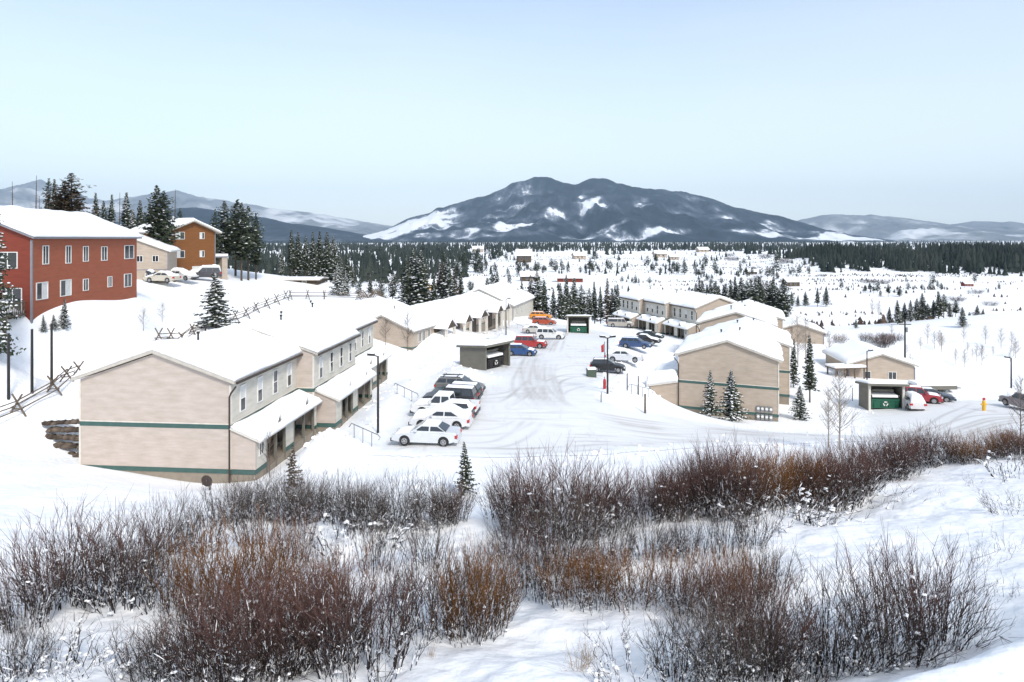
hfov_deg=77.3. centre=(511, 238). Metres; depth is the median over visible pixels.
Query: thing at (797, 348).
bare tree
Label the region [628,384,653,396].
handrail
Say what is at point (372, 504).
willow shrub
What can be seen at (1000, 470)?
willow shrub
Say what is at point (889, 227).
mountain
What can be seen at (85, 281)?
window
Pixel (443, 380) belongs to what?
parked car
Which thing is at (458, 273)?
conifer
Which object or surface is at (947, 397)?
parked car
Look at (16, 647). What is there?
willow shrub
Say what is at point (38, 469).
snowy ground
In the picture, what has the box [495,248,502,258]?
conifer
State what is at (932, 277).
conifer
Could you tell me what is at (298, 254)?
conifer
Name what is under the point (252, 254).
conifer
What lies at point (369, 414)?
walkway
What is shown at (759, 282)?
conifer
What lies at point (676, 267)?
conifer
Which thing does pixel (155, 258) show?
window
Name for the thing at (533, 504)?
willow shrub
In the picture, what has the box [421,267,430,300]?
conifer
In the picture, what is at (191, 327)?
buck rail fence
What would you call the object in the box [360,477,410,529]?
willow shrub
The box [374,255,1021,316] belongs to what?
valley brush
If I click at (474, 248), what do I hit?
valley house
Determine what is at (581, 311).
conifer
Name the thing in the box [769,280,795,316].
conifer
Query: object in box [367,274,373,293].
conifer
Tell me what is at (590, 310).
conifer
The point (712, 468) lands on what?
willow shrub
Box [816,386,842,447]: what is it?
bare tree
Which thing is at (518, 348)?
parked car
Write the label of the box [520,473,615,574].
willow shrub
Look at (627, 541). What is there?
willow shrub
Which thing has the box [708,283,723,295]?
conifer
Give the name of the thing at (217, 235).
conifer
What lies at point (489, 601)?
willow shrub
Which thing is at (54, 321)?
conifer
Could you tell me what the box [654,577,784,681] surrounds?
willow shrub
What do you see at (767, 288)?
conifer
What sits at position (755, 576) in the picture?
willow shrub
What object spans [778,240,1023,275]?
wooded rise
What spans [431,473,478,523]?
willow shrub
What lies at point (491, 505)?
willow shrub
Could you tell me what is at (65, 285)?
window
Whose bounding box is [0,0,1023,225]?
sky
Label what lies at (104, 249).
window
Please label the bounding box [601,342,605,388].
marker stake
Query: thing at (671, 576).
willow shrub
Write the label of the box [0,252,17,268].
window
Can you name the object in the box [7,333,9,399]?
wooden pole
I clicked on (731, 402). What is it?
conifer
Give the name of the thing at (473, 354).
trash shed
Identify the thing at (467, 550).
willow shrub
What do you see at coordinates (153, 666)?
willow shrub
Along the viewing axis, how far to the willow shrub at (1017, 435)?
38.48 m
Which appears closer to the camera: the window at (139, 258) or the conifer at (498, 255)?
the window at (139, 258)
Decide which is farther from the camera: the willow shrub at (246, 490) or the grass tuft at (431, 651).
the willow shrub at (246, 490)
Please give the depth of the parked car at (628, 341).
96.46 m
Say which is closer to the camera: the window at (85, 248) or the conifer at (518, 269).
the window at (85, 248)
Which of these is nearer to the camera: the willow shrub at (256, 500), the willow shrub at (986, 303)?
the willow shrub at (256, 500)
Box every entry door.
[278,429,282,441]
[472,319,474,330]
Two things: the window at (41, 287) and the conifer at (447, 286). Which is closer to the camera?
the window at (41, 287)
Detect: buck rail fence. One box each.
[0,361,83,417]
[154,290,289,340]
[288,289,389,299]
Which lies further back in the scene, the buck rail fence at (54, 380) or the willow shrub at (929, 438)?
the buck rail fence at (54, 380)
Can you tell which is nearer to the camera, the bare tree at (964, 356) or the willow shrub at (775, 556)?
the willow shrub at (775, 556)
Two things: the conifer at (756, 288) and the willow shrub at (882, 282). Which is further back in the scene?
the willow shrub at (882, 282)
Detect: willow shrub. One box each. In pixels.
[0,486,134,613]
[0,529,80,633]
[0,602,142,681]
[0,608,71,681]
[14,610,171,681]
[31,483,148,609]
[50,494,199,615]
[92,605,194,681]
[109,514,210,614]
[116,614,202,681]
[123,572,233,681]
[128,478,208,554]
[128,543,299,681]
[139,516,267,628]
[161,485,245,555]
[163,562,318,681]
[168,501,317,632]
[190,471,257,526]
[191,551,341,681]
[208,474,259,519]
[214,518,325,614]
[218,468,285,521]
[219,563,330,680]
[220,483,288,548]
[240,534,383,680]
[248,480,283,516]
[249,457,321,524]
[263,459,320,521]
[266,498,321,561]
[266,535,380,656]
[274,547,386,672]
[276,524,461,681]
[277,463,339,521]
[277,480,320,526]
[278,526,346,600]
[285,485,422,564]
[305,457,378,525]
[306,474,347,517]
[327,474,375,521]
[328,476,389,538]
[332,467,399,533]
[346,510,405,579]
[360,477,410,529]
[361,466,433,533]
[364,542,439,619]
[380,519,489,643]
[393,503,457,570]
[397,467,464,533]
[410,465,466,525]
[415,533,522,647]
[421,536,534,642]
[424,487,463,527]
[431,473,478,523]
[450,526,504,589]
[471,466,531,519]
[472,537,535,623]
[479,441,569,536]
[481,499,539,561]
[482,511,567,596]
[484,463,550,537]
[485,433,609,545]
[513,533,576,604]
[518,441,647,541]
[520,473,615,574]
[526,544,610,611]
[549,504,623,577]
[559,538,652,615]
[561,535,629,590]
[574,593,685,681]
[579,461,647,534]
[582,456,660,529]
[584,509,647,567]
[585,540,678,612]
[610,455,682,527]
[621,508,693,562]
[624,585,755,681]
[638,467,691,520]
[639,451,715,522]
[640,452,701,522]
[641,541,716,613]
[646,519,705,557]
[651,451,711,520]
[654,432,736,515]
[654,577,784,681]
[659,502,714,563]
[659,541,753,630]
[670,434,761,513]
[674,550,827,681]
[676,541,763,618]
[678,440,735,516]
[679,446,745,510]
[687,439,774,521]
[688,490,752,559]
[690,545,844,681]
[692,588,807,681]
[695,424,786,517]
[696,463,856,535]
[698,441,761,508]
[702,537,778,613]
[706,527,788,601]
[711,492,784,549]
[716,445,800,516]
[725,432,802,509]
[730,530,810,593]
[731,577,861,681]
[742,437,840,507]
[747,470,870,525]
[752,451,806,508]
[758,253,773,257]
[758,603,879,681]
[764,542,944,679]
[773,445,845,505]
[775,452,833,507]
[777,259,793,263]
[777,445,831,494]
[789,438,857,512]
[794,437,874,511]
[804,434,891,507]
[812,518,980,669]
[813,432,906,496]
[816,439,884,500]
[818,603,971,676]
[831,332,848,343]
[837,472,931,508]
[841,422,922,480]
[847,439,894,480]
[857,331,871,341]
[857,527,1014,653]
[860,279,878,283]
[865,331,884,342]
[868,336,890,347]
[869,430,926,482]
[874,421,947,478]
[875,426,929,473]
[877,279,890,283]
[877,338,892,346]
[879,333,899,344]
[889,332,903,340]
[899,428,949,467]
[900,419,962,465]
[905,430,1009,465]
[929,554,1010,600]
[938,431,981,461]
[939,434,974,463]
[947,296,966,300]
[949,439,987,464]
[961,429,1006,459]
[963,289,985,293]
[964,595,1015,630]
[966,532,1014,566]
[967,437,1023,483]
[975,425,1023,455]
[976,439,1009,458]
[976,486,1023,516]
[981,300,1000,305]
[981,570,1021,602]
[984,428,1020,455]
[989,521,1021,557]
[992,431,1023,459]
[997,419,1023,454]
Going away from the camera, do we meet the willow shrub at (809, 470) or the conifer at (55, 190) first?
the willow shrub at (809, 470)
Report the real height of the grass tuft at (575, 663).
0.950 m
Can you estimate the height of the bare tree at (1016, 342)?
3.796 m
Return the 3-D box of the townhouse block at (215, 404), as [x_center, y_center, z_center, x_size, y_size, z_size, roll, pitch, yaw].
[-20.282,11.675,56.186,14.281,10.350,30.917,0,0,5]
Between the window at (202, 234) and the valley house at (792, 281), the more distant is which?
the valley house at (792, 281)
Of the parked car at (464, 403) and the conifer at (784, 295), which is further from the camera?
the conifer at (784, 295)
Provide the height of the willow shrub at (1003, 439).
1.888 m
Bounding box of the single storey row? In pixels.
[371,291,510,350]
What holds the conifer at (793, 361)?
on the snowy ground
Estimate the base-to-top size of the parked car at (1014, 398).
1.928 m
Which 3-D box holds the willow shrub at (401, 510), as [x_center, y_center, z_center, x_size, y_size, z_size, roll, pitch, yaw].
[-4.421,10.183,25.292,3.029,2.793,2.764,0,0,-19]
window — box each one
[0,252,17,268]
[3,288,21,310]
[36,282,47,299]
[42,245,48,264]
[60,279,71,296]
[65,246,71,263]
[83,246,88,261]
[83,278,88,290]
[101,246,107,260]
[107,276,111,286]
[124,245,133,258]
[124,273,131,286]
[137,256,142,261]
[152,255,158,261]
[175,232,184,238]
[177,250,184,257]
[200,232,204,238]
[200,250,204,256]
[240,383,245,411]
[257,376,262,402]
[259,441,264,456]
[273,369,277,394]
[287,363,291,386]
[319,356,322,378]
[330,351,333,372]
[340,346,342,366]
[349,342,351,361]
[361,330,363,347]
[368,327,370,343]
[418,332,420,342]
[422,330,424,340]
[888,372,896,379]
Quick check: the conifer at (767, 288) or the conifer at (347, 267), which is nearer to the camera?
the conifer at (347, 267)
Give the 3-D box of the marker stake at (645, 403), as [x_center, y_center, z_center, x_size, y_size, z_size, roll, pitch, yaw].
[11.802,14.889,56.742,0.185,2.240,0.185,0,0,22]
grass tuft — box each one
[424,642,436,657]
[558,625,600,672]
[579,637,604,664]
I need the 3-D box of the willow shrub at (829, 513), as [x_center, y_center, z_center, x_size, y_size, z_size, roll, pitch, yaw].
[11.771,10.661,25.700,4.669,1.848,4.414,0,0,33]
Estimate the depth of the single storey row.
101.57 m
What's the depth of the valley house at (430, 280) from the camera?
443.29 m
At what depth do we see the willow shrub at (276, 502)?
27.54 m
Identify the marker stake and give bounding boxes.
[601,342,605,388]
[644,394,645,413]
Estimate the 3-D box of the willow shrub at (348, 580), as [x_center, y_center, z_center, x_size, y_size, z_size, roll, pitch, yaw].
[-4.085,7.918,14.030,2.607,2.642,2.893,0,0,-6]
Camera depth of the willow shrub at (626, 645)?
12.44 m
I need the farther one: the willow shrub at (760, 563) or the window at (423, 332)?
the window at (423, 332)
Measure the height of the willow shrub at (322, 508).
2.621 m
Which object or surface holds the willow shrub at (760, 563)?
on the snowy ground
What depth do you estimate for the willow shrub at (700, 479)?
26.58 m
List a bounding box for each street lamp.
[367,352,378,433]
[505,297,510,334]
[599,335,615,393]
[866,349,872,379]
[1004,356,1011,387]
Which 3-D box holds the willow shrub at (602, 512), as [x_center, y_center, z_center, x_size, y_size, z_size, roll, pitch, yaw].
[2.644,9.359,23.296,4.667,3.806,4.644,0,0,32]
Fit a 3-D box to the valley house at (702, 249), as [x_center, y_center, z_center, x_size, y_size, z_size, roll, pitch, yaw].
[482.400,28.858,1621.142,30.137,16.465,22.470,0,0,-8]
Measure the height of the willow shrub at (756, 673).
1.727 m
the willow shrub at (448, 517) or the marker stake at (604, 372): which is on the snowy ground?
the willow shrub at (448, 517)
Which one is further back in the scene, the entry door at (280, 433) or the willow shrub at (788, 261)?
the willow shrub at (788, 261)
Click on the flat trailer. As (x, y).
(940, 385)
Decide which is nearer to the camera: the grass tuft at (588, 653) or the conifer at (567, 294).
the grass tuft at (588, 653)
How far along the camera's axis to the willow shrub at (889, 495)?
28.67 m
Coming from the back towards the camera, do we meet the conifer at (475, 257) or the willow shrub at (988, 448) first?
the conifer at (475, 257)
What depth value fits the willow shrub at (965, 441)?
37.54 m
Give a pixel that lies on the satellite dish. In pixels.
(204, 482)
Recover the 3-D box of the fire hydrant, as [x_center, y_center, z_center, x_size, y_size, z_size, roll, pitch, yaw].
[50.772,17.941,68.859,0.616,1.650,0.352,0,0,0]
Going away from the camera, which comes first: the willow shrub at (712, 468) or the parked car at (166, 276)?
the willow shrub at (712, 468)
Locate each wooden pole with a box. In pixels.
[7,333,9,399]
[30,329,33,393]
[50,324,52,383]
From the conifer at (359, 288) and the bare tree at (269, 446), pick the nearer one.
the bare tree at (269, 446)
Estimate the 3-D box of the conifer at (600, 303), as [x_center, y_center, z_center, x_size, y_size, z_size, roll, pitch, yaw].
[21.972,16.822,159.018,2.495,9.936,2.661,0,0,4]
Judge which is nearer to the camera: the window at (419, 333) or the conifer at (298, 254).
the window at (419, 333)
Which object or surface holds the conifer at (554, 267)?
on the snowy ground
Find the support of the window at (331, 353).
in the townhouse block at (215, 404)
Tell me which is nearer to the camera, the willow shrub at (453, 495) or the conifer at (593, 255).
the willow shrub at (453, 495)
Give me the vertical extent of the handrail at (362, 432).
1.928 m
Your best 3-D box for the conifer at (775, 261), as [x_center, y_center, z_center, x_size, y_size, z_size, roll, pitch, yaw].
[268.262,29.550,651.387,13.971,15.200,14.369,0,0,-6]
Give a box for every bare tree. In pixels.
[137,307,148,330]
[157,302,166,316]
[257,431,280,476]
[379,319,391,344]
[398,311,416,350]
[787,324,798,348]
[790,315,813,366]
[796,318,815,360]
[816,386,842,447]
[821,366,861,449]
[938,333,945,351]
[961,349,968,366]
[1001,376,1023,434]
[1009,338,1020,357]
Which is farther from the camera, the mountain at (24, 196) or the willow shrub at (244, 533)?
the mountain at (24, 196)
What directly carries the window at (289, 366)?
in the townhouse block at (215, 404)
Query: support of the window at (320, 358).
in the townhouse block at (215, 404)
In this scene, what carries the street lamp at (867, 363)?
on the snowy ground
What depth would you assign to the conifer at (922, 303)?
156.71 m
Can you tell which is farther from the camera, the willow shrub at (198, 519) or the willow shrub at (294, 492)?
the willow shrub at (294, 492)
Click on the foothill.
(276, 231)
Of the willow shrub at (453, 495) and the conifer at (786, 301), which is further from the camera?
the conifer at (786, 301)
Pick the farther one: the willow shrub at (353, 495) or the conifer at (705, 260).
the conifer at (705, 260)
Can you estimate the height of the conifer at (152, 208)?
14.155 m
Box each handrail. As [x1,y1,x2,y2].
[349,423,380,446]
[394,383,418,397]
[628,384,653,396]
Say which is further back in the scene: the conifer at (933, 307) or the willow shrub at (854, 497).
the conifer at (933, 307)
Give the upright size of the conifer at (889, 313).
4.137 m
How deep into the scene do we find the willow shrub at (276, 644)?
12.77 m
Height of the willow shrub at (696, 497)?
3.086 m
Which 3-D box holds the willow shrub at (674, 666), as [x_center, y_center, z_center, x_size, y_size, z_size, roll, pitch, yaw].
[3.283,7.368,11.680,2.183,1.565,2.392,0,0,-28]
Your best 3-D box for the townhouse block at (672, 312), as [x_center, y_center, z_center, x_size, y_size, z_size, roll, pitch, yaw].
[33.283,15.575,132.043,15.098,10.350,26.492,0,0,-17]
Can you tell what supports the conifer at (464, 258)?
on the snowy ground
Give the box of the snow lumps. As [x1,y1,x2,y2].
[294,317,999,470]
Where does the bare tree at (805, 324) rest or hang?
on the snowy ground
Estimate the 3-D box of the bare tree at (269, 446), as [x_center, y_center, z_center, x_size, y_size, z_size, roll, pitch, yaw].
[-15.462,13.810,41.130,1.688,3.288,1.764,0,0,-5]
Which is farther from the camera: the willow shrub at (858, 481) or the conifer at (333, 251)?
the conifer at (333, 251)
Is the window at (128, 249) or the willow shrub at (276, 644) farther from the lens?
the window at (128, 249)
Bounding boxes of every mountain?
[0,179,391,234]
[363,177,946,241]
[798,214,1023,240]
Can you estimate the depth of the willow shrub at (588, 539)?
19.39 m
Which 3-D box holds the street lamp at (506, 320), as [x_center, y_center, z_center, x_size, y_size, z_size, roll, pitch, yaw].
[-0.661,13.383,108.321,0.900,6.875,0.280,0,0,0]
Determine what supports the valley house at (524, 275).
on the snowy ground
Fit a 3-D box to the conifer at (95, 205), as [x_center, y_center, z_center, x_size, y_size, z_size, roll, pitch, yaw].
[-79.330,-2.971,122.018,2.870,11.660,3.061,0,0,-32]
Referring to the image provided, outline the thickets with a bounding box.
[489,251,777,291]
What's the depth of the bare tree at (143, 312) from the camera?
66.58 m
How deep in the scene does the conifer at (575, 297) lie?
158.25 m
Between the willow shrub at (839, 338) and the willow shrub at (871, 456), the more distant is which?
the willow shrub at (839, 338)
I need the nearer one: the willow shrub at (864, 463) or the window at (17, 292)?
the willow shrub at (864, 463)
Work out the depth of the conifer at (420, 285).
187.41 m
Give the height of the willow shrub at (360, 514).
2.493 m
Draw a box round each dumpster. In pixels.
[487,351,504,368]
[570,322,586,331]
[871,391,899,407]
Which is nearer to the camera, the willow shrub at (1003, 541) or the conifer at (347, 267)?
the willow shrub at (1003, 541)
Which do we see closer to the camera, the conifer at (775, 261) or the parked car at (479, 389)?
the parked car at (479, 389)
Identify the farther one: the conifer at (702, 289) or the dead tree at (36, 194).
the conifer at (702, 289)
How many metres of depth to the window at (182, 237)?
106.71 m
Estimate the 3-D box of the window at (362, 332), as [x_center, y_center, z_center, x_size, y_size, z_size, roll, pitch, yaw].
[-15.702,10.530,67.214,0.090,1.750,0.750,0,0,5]
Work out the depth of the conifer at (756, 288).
248.35 m
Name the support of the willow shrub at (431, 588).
on the snowy ground
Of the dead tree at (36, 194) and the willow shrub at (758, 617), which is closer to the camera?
the willow shrub at (758, 617)
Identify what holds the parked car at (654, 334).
on the snowy ground
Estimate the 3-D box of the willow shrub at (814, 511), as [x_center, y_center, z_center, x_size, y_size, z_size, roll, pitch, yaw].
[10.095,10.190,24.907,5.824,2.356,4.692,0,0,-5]
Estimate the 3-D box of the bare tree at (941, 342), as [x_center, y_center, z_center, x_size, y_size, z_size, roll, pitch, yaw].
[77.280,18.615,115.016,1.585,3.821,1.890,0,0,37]
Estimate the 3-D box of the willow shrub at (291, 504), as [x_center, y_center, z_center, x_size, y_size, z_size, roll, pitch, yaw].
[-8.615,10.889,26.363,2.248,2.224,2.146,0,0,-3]
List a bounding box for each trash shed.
[456,339,514,370]
[565,315,591,333]
[855,380,909,410]
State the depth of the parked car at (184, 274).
94.87 m
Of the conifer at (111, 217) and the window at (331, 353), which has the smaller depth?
the window at (331, 353)
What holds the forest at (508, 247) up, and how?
on the snowy ground
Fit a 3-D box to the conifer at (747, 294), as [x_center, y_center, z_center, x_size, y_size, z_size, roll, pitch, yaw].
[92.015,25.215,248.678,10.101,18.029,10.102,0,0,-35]
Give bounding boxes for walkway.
[344,378,410,436]
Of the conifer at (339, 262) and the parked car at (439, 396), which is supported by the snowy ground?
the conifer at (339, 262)
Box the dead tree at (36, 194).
[30,175,37,208]
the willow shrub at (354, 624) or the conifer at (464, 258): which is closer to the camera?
the willow shrub at (354, 624)
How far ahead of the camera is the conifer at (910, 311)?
150.98 m
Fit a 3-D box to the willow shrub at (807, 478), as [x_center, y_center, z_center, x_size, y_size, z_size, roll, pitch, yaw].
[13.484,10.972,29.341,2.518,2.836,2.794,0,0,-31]
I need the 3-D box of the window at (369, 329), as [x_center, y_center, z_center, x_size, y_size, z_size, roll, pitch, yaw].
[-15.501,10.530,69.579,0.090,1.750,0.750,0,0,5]
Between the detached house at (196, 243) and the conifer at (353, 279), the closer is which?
the detached house at (196, 243)
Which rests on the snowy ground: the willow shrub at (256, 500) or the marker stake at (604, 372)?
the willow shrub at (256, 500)
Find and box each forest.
[216,246,512,282]
[218,240,1023,255]
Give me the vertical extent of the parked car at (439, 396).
1.915 m
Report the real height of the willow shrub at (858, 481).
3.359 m
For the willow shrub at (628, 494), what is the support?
on the snowy ground
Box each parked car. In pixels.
[143,270,180,282]
[146,269,156,275]
[171,267,198,280]
[191,264,221,278]
[390,419,461,446]
[408,402,473,427]
[410,390,480,414]
[421,384,478,399]
[429,398,475,417]
[431,380,482,398]
[434,373,485,391]
[510,343,536,355]
[514,334,547,348]
[522,323,544,332]
[529,311,552,318]
[532,316,556,324]
[535,327,564,339]
[590,357,625,372]
[605,347,642,362]
[607,318,633,327]
[619,336,652,348]
[634,333,660,343]
[636,330,663,338]
[898,391,926,409]
[905,384,943,403]
[921,386,956,401]
[998,391,1023,407]
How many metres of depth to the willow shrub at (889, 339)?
120.94 m
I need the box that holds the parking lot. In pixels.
[361,324,1023,456]
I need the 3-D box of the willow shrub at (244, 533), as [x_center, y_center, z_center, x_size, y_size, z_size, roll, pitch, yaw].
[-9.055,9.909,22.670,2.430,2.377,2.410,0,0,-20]
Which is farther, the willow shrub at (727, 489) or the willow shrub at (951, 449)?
the willow shrub at (951, 449)
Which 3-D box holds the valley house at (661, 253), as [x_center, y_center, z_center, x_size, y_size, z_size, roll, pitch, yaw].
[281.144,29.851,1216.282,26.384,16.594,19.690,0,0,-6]
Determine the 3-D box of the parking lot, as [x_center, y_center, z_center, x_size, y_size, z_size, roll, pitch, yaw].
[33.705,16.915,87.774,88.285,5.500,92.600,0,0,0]
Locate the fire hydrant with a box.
[981,398,986,410]
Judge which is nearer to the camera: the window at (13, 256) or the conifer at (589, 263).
the window at (13, 256)
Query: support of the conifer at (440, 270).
on the snowy ground
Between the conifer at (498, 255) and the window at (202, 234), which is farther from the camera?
the conifer at (498, 255)
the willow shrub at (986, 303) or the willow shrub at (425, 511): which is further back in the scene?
the willow shrub at (986, 303)
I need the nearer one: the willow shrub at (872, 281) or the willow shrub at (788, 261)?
the willow shrub at (872, 281)
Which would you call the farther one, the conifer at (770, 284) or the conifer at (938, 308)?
the conifer at (770, 284)
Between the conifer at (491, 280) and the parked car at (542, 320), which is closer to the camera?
the parked car at (542, 320)
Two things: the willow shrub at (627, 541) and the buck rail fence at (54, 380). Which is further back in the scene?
the buck rail fence at (54, 380)
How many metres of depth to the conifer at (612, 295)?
157.85 m
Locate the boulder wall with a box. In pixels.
[41,413,79,457]
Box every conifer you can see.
[0,213,25,355]
[38,315,47,332]
[42,179,52,209]
[43,173,102,216]
[45,181,78,210]
[48,179,57,209]
[49,314,59,329]
[58,298,71,328]
[92,192,100,215]
[100,201,108,219]
[106,195,115,223]
[120,192,131,228]
[128,210,138,228]
[136,200,144,225]
[137,185,172,240]
[143,191,185,245]
[193,273,240,328]
[209,209,222,260]
[213,201,234,255]
[225,199,243,275]
[225,203,256,280]
[232,206,264,279]
[250,213,266,279]
[277,251,285,275]
[284,445,302,486]
[285,229,296,275]
[289,232,307,275]
[301,235,311,275]
[304,232,319,276]
[314,231,323,273]
[318,232,334,281]
[328,237,341,282]
[328,263,348,294]
[336,253,344,278]
[342,252,352,282]
[342,272,352,294]
[350,266,357,287]
[355,283,361,292]
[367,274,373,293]
[377,278,386,294]
[385,271,399,298]
[394,256,417,303]
[396,248,422,305]
[404,251,431,304]
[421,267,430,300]
[429,273,437,300]
[434,261,444,298]
[437,258,457,299]
[438,249,448,263]
[451,266,460,295]
[452,262,465,279]
[453,441,479,494]
[457,271,464,294]
[460,251,470,272]
[468,254,481,266]
[475,254,483,273]
[489,272,494,283]
[492,262,497,271]
[493,271,499,283]
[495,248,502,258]
[516,262,522,274]
[525,271,549,310]
[527,275,535,310]
[539,280,552,315]
[548,288,558,318]
[551,260,558,269]
[552,283,568,319]
[563,274,572,318]
[564,278,582,318]
[574,284,591,314]
[582,288,597,316]
[586,258,592,268]
[590,251,598,261]
[591,281,597,323]
[597,287,603,323]
[600,278,613,323]
[603,288,616,322]
[610,284,620,316]
[674,262,680,273]
[680,262,688,272]
[692,283,698,291]
[698,370,720,416]
[699,280,707,293]
[701,254,707,265]
[707,282,714,293]
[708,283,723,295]
[711,258,717,274]
[717,370,750,421]
[722,283,730,297]
[728,280,734,299]
[733,277,738,299]
[733,286,741,301]
[737,277,744,300]
[740,280,758,299]
[749,278,766,304]
[757,277,767,299]
[759,285,768,304]
[763,281,774,305]
[766,286,792,314]
[767,281,777,305]
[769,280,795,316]
[771,260,783,271]
[771,276,775,298]
[773,251,779,262]
[776,283,792,316]
[788,385,811,420]
[790,339,800,387]
[802,291,810,305]
[802,334,819,402]
[814,288,819,306]
[821,286,830,305]
[873,281,880,291]
[886,307,893,322]
[890,300,904,323]
[901,303,908,320]
[904,300,915,321]
[912,298,924,320]
[915,293,928,319]
[922,303,930,319]
[928,300,937,318]
[929,274,934,283]
[932,291,946,318]
[941,294,949,317]
[946,303,953,316]
[951,300,960,316]
[957,307,970,326]
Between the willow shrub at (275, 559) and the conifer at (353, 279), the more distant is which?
the conifer at (353, 279)
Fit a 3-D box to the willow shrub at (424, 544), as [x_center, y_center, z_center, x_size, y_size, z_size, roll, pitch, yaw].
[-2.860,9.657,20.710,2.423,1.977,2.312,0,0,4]
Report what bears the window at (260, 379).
in the townhouse block at (215, 404)
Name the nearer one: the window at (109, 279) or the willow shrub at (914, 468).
the willow shrub at (914, 468)
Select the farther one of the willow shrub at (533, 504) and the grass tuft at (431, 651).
the willow shrub at (533, 504)
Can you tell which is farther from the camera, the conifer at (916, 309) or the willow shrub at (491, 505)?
the conifer at (916, 309)
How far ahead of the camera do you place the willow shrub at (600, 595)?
16.16 m
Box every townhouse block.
[71,299,391,482]
[612,286,736,339]
[646,316,793,421]
[696,299,785,331]
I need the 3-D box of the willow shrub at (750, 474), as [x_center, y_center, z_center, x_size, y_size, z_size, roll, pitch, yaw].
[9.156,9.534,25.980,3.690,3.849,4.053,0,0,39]
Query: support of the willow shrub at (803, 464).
on the snowy ground
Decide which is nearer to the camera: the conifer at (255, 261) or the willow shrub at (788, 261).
the conifer at (255, 261)
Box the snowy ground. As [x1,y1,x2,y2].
[0,241,1023,681]
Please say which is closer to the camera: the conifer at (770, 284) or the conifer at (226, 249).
the conifer at (226, 249)
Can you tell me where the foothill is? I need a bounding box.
[116,207,390,242]
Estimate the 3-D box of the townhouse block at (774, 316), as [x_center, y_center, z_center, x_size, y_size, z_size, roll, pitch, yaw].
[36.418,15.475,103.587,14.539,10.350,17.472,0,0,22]
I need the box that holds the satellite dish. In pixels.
[201,475,211,489]
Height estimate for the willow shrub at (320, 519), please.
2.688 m
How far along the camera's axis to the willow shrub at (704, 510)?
26.63 m
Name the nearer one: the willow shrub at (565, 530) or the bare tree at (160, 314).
the willow shrub at (565, 530)
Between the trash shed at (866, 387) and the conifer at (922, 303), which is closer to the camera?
the trash shed at (866, 387)
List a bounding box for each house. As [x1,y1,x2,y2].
[0,205,142,333]
[131,218,228,279]
[137,234,180,283]
[276,276,328,284]
[427,279,435,289]
[463,281,534,320]
[472,246,483,251]
[515,249,531,262]
[518,271,541,280]
[555,273,584,281]
[571,252,586,258]
[652,250,667,256]
[668,253,679,259]
[695,247,709,251]
[745,269,757,273]
[780,277,800,285]
[783,316,826,343]
[822,339,918,379]
[960,281,974,285]
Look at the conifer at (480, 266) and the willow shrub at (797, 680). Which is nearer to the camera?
the willow shrub at (797, 680)
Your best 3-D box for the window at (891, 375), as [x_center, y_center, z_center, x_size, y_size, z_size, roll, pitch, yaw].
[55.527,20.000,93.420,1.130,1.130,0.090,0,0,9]
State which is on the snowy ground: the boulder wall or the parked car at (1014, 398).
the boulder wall
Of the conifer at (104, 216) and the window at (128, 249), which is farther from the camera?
the conifer at (104, 216)
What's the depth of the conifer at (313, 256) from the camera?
141.79 m
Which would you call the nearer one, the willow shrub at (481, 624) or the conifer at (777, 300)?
the willow shrub at (481, 624)
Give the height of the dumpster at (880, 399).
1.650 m
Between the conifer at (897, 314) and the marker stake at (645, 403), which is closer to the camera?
the marker stake at (645, 403)
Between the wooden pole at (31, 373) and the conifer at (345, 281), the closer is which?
the wooden pole at (31, 373)
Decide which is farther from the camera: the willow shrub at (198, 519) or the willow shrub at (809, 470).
the willow shrub at (809, 470)
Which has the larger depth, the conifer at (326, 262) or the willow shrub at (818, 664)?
the conifer at (326, 262)
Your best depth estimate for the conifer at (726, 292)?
251.91 m
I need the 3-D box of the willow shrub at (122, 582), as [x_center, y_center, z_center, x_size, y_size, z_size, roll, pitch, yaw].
[-10.050,8.307,16.851,3.656,3.131,3.637,0,0,-25]
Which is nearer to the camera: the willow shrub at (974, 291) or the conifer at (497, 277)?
the conifer at (497, 277)
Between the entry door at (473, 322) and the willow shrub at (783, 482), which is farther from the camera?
the entry door at (473, 322)
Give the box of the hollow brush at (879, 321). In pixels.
[805,314,932,328]
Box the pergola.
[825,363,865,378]
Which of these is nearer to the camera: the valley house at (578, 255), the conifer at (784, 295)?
the conifer at (784, 295)
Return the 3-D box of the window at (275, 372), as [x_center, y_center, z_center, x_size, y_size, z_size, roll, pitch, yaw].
[-17.413,10.530,47.087,0.090,1.750,0.750,0,0,5]
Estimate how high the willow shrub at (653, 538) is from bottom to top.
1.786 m
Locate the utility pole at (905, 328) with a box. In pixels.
[899,321,910,357]
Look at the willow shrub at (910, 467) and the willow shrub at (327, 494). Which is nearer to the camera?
the willow shrub at (327, 494)
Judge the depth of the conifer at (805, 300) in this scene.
331.41 m
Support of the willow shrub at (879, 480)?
on the snowy ground
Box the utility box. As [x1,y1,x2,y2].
[586,367,596,377]
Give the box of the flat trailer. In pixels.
[907,380,959,391]
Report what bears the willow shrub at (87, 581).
on the snowy ground
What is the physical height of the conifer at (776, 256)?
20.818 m
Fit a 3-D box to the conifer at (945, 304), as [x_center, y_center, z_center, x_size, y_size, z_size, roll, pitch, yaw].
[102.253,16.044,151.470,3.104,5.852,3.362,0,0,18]
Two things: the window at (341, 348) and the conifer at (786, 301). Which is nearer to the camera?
the window at (341, 348)
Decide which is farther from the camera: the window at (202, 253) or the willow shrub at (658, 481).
the window at (202, 253)
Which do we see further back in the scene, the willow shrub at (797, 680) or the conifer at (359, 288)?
the conifer at (359, 288)

